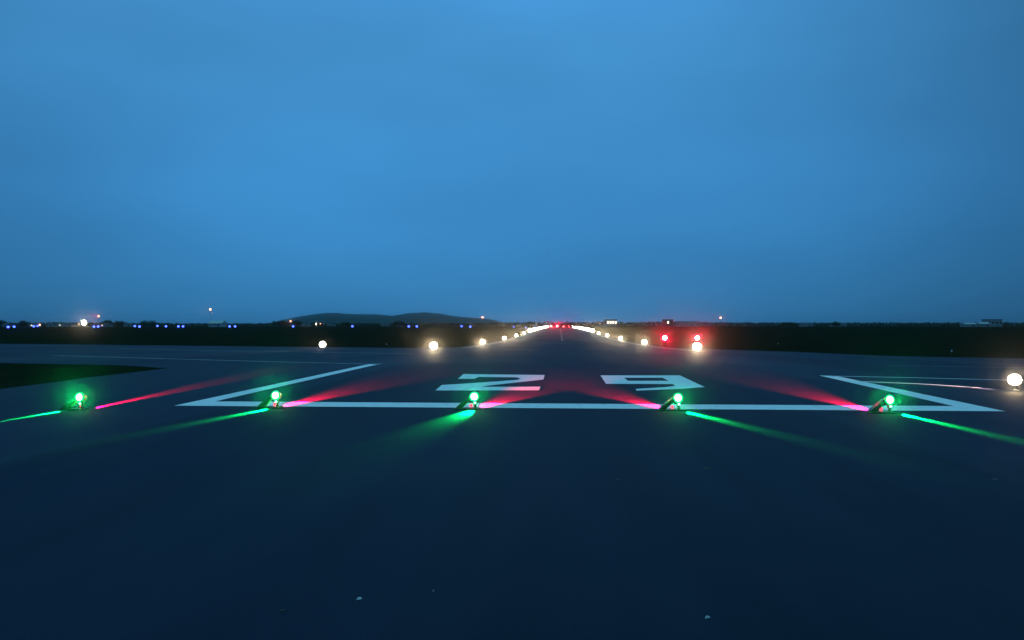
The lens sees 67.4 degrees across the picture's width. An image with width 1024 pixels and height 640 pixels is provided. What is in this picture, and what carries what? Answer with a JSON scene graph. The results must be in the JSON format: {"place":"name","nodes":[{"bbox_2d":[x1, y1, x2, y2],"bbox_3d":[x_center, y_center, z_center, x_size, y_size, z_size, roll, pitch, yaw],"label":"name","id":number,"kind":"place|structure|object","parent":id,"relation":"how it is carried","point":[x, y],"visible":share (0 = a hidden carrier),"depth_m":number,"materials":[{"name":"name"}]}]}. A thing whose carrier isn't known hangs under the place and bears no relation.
{"place":"outdoors","nodes":[
{"label":"outdoors","id":0,"kind":"place"},
{"bbox_2d":[264,312,507,324],"bbox_3d":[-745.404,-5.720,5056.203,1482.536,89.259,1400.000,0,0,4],"label":"hills","id":1,"kind":"structure","parent":0,"point":[407,318],"depth_m":4603.65,"materials":[{"name":"plant"}]},
{"bbox_2d":[0,327,1023,639],"bbox_3d":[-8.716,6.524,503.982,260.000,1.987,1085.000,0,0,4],"label":"runway pavement","id":2,"kind":"structure","parent":0,"point":[140,505],"depth_m":9.61,"materials":[{"name":"black asphalt"}]},
{"bbox_2d":[58,392,88,409],"bbox_3d":[-11.249,2.072,19.736,0.640,0.451,0.366,0,0,4],"label":"threshold light","id":3,"kind":"object","parent":2,"relation":"on","point":[80,397],"visible":1,"depth_m":19.64,"materials":[{"name":"green metal"}]},
{"bbox_2d":[119,357,200,359],"bbox_3d":[-24.704,2.641,52.946,10.733,0.077,0.550,0,0,33],"label":"runway marking","id":4,"kind":"object","parent":2,"relation":"on","point":[160,358],"visible":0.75,"depth_m":52.54,"materials":[{"name":"paint"}]},
{"bbox_2d":[222,360,274,361],"bbox_3d":[-17.019,2.550,48.032,7.530,0.054,0.550,0,0,32],"label":"runway marking","id":5,"kind":"object","parent":2,"relation":"on","point":[237,360],"visible":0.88,"depth_m":47.63,"materials":[{"name":"paint"}]},
{"bbox_2d":[255,390,282,407],"bbox_3d":[-6.388,2.075,20.235,0.640,0.451,0.366,0,0,4],"label":"threshold light","id":6,"kind":"object","parent":2,"relation":"on","point":[275,395],"visible":1,"depth_m":20.14,"materials":[{"name":"green metal"}]},
{"bbox_2d":[297,362,359,363],"bbox_3d":[-10.563,2.486,44.361,7.371,0.038,0.550,0,0,28],"label":"runway marking","id":7,"kind":"object","parent":2,"relation":"on","point":[339,363],"visible":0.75,"depth_m":43.68,"materials":[{"name":"paint"}]},
{"bbox_2d":[430,342,436,349],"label":"edge light","id":8,"kind":"object","parent":2,"relation":"on","point":[433,345],"visible":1,"depth_m":93.95,"materials":[{"name":"white glass"}]},
{"bbox_2d":[454,392,478,408],"bbox_3d":[-1.160,2.073,19.910,0.640,0.451,0.366,0,0,4],"label":"threshold light","id":9,"kind":"object","parent":2,"relation":"on","point":[474,397],"visible":1,"depth_m":19.81,"materials":[{"name":"green glass"}]},
{"bbox_2d":[436,374,543,389],"bbox_3d":[-0.619,2.361,29.609,3.614,0.001,8.545,0,0,4],"label":"runway number","id":10,"kind":"object","parent":2,"relation":"on","point":[479,386],"visible":1,"depth_m":28.47,"materials":[{"name":"white paint"}]},
{"bbox_2d":[465,328,544,347],"bbox_3d":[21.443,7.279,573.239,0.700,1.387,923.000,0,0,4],"label":"runway marking","id":11,"kind":"object","parent":2,"relation":"on","point":[502,341],"visible":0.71,"depth_m":189.31,"materials":[{"name":"paint"}]},
{"bbox_2d":[175,364,1001,410],"bbox_3d":[2.525,2.381,31.323,22.342,0.015,22.769,0,0,4],"label":"threshold marking","id":12,"kind":"object","parent":2,"relation":"on","point":[954,406],"visible":1,"depth_m":20.68,"materials":[{"name":"white paint"}]},
{"bbox_2d":[572,327,693,350],"bbox_3d":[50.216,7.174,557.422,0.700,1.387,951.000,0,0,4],"label":"runway marking","id":13,"kind":"object","parent":2,"relation":"on","point":[639,344],"visible":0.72,"depth_m":151.91,"materials":[{"name":"paint"}]},
{"bbox_2d":[601,375,703,390],"bbox_3d":[5.255,2.359,29.260,3.458,0.001,7.915,0,0,4],"label":"runway number","id":14,"kind":"object","parent":2,"relation":"on","point":[679,382],"visible":1,"depth_m":29.48,"materials":[{"name":"white paint"}]},
{"bbox_2d":[657,393,682,410],"bbox_3d":[4.032,2.071,19.587,0.640,0.451,0.366,0,0,4],"label":"threshold light","id":15,"kind":"object","parent":2,"relation":"on","point":[677,398],"visible":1,"depth_m":19.49,"materials":[{"name":"green glass"}]},
{"bbox_2d":[693,343,700,350],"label":"edge light","id":16,"kind":"object","parent":2,"relation":"on","point":[696,346],"visible":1,"depth_m":88.03,"materials":[{"name":"white glass"}]},
{"bbox_2d":[865,394,895,412],"bbox_3d":[9.150,2.068,19.068,0.640,0.451,0.366,0,0,4],"label":"threshold light","id":17,"kind":"object","parent":2,"relation":"on","point":[889,400],"visible":1,"depth_m":18.97,"materials":[{"name":"green glass"}]},
{"bbox_2d":[862,381,917,383],"bbox_3d":[14.264,2.357,28.868,2.064,0.001,0.280,0,0,35],"label":"runway marking","id":18,"kind":"object","parent":2,"relation":"on","point":[892,382],"visible":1,"depth_m":28.96,"materials":[{"name":"white paint"}]},
{"bbox_2d":[927,384,982,387],"bbox_3d":[15.657,2.347,27.443,0.280,0.001,2.088,0,0,-34],"label":"runway marking","id":19,"kind":"object","parent":2,"relation":"on","point":[958,386],"visible":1,"depth_m":27.08,"materials":[{"name":"white paint"}]},
{"bbox_2d":[1007,374,1021,390],"bbox_3d":[16.625,2.069,25.403,0.400,0.560,0.400,0,0,31],"label":"edge light","id":20,"kind":"object","parent":2,"relation":"on","point":[1014,380],"visible":0.98,"depth_m":25.29,"materials":[{"name":"white glass"}]},
{"bbox_2d":[0,325,1023,388],"bbox_3d":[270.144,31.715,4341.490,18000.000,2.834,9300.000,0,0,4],"label":"ground","id":21,"kind":"structure","parent":0,"point":[1006,341],"depth_m":205.91,"materials":[{"name":"green plant"}]},
{"bbox_2d":[1,323,14,326],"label":"building","id":22,"kind":"structure","parent":21,"relation":"on","point":[7,324],"depth_m":671.48,"materials":[{"name":"white concrete"}]},
{"bbox_2d":[18,320,30,326],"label":"tree","id":23,"kind":"object","parent":21,"relation":"on","point":[23,323],"visible":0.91,"depth_m":739.87,"materials":[{"name":"green plant"}]},
{"bbox_2d":[28,323,41,326],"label":"building","id":24,"kind":"structure","parent":21,"relation":"on","point":[34,324],"depth_m":668.63,"materials":[{"name":"white concrete"}]},
{"bbox_2d":[45,323,58,326],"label":"building","id":25,"kind":"structure","parent":21,"relation":"on","point":[52,325],"depth_m":668.26,"materials":[{"name":"white concrete"}]},
{"bbox_2d":[56,323,67,326],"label":"building","id":26,"kind":"structure","parent":21,"relation":"on","point":[62,324],"depth_m":688.06,"materials":[{"name":"white concrete"}]},
{"bbox_2d":[66,323,77,326],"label":"building","id":27,"kind":"structure","parent":21,"relation":"on","point":[71,325],"depth_m":667.75,"materials":[{"name":"white concrete"}]},
{"bbox_2d":[81,320,86,324],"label":"floodlight mast","id":28,"kind":"object","parent":21,"relation":"on","point":[83,322],"visible":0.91,"depth_m":539.34,"materials":[{"name":"grey metal"}]},
{"bbox_2d":[100,323,113,326],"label":"building","id":29,"kind":"structure","parent":21,"relation":"on","point":[106,325],"depth_m":664.36,"materials":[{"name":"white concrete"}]},
{"bbox_2d":[101,319,113,323],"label":"tree","id":30,"kind":"object","parent":21,"relation":"on","point":[109,321],"visible":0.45,"depth_m":748.23,"materials":[{"name":"green plant"}]},
{"bbox_2d":[114,321,124,326],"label":"tree","id":31,"kind":"object","parent":21,"relation":"on","point":[118,323],"visible":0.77,"depth_m":711.81,"materials":[{"name":"green plant"}]},
{"bbox_2d":[122,323,136,326],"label":"building","id":32,"kind":"structure","parent":21,"relation":"on","point":[128,324],"depth_m":662.00,"materials":[{"name":"grey concrete"}]},
{"bbox_2d":[139,320,158,326],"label":"tree","id":33,"kind":"object","parent":21,"relation":"on","point":[146,323],"visible":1,"depth_m":744.81,"materials":[{"name":"green plant"}]},
{"bbox_2d":[209,321,226,326],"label":"building","id":34,"kind":"structure","parent":21,"relation":"on","point":[217,323],"depth_m":575.73,"materials":[{"name":"white metal"}]},
{"bbox_2d":[272,320,288,326],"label":"tree","id":35,"kind":"object","parent":21,"relation":"on","point":[281,323],"visible":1,"depth_m":677.84,"materials":[{"name":"green plant"}]},
{"bbox_2d":[291,320,301,325],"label":"tree","id":36,"kind":"object","parent":21,"relation":"on","point":[294,323],"visible":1,"depth_m":762.24,"materials":[{"name":"green plant"}]},
{"bbox_2d":[342,322,350,326],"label":"tree","id":37,"kind":"object","parent":21,"relation":"on","point":[346,324],"visible":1,"depth_m":729.97,"materials":[{"name":"green plant"}]},
{"bbox_2d":[392,321,405,325],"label":"tree","id":38,"kind":"object","parent":21,"relation":"on","point":[395,323],"visible":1,"depth_m":738.14,"materials":[{"name":"green plant"}]},
{"bbox_2d":[8,321,1023,326],"bbox_3d":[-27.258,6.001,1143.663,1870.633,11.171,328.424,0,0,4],"label":"woodland","id":39,"kind":"object","parent":21,"relation":"on","point":[593,323],"visible":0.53,"depth_m":1067.99,"materials":[{"name":"green plant"}]},
{"bbox_2d":[525,321,533,327],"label":"tree","id":40,"kind":"object","parent":21,"relation":"on","point":[528,324],"visible":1,"depth_m":686.28,"materials":[{"name":"green plant"}]},
{"bbox_2d":[559,321,587,327],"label":"tree","id":41,"kind":"object","parent":21,"relation":"on","point":[570,324],"visible":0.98,"depth_m":737.14,"materials":[{"name":"green plant"}]},
{"bbox_2d":[603,319,616,325],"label":"building","id":42,"kind":"structure","parent":21,"relation":"on","point":[610,322],"depth_m":993.94,"materials":[{"name":"grey concrete"}]},
{"bbox_2d":[660,334,669,341],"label":"approach slope light","id":43,"kind":"object","parent":21,"relation":"on","point":[664,337],"visible":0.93,"depth_m":145.88,"materials":[{"name":"red glass"}]},
{"bbox_2d":[662,319,673,325],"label":"building","id":44,"kind":"structure","parent":21,"relation":"on","point":[665,322],"depth_m":989.40,"materials":[{"name":"grey concrete"}]},
{"bbox_2d":[675,321,698,325],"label":"building","id":45,"kind":"structure","parent":21,"relation":"on","point":[687,323],"depth_m":968.55,"materials":[{"name":"grey concrete"}]},
{"bbox_2d":[692,334,701,341],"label":"approach slope light","id":46,"kind":"object","parent":21,"relation":"on","point":[696,337],"visible":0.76,"depth_m":145.52,"materials":[{"name":"red glass"}]},
{"bbox_2d":[779,322,797,326],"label":"tree","id":47,"kind":"object","parent":21,"relation":"on","point":[789,324],"visible":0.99,"depth_m":682.84,"materials":[{"name":"green plant"}]},
{"bbox_2d":[799,324,812,326],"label":"building","id":48,"kind":"structure","parent":21,"relation":"on","point":[805,325],"depth_m":743.72,"materials":[{"name":"grey concrete"}]},
{"bbox_2d":[831,321,840,326],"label":"tree","id":49,"kind":"object","parent":21,"relation":"on","point":[835,324],"visible":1,"depth_m":694.49,"materials":[{"name":"green plant"}]},
{"bbox_2d":[829,324,846,326],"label":"building","id":50,"kind":"structure","parent":21,"relation":"on","point":[843,325],"depth_m":780.73,"materials":[{"name":"white concrete"}]},
{"bbox_2d":[960,323,976,326],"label":"building","id":51,"kind":"structure","parent":21,"relation":"on","point":[968,324],"depth_m":618.66,"materials":[{"name":"white metal"}]},
{"bbox_2d":[976,322,989,326],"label":"building","id":52,"kind":"structure","parent":21,"relation":"on","point":[983,324],"depth_m":618.16,"materials":[{"name":"white metal"}]},
{"bbox_2d":[981,319,1002,326],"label":"building","id":53,"kind":"structure","parent":21,"relation":"on","point":[995,322],"depth_m":636.37,"materials":[{"name":"white concrete"}]},
{"bbox_2d":[0,0,1023,324],"label":"sky","id":54,"kind":"structure","parent":0,"point":[164,161],"materials":[{"name":"blue"}]}
]}

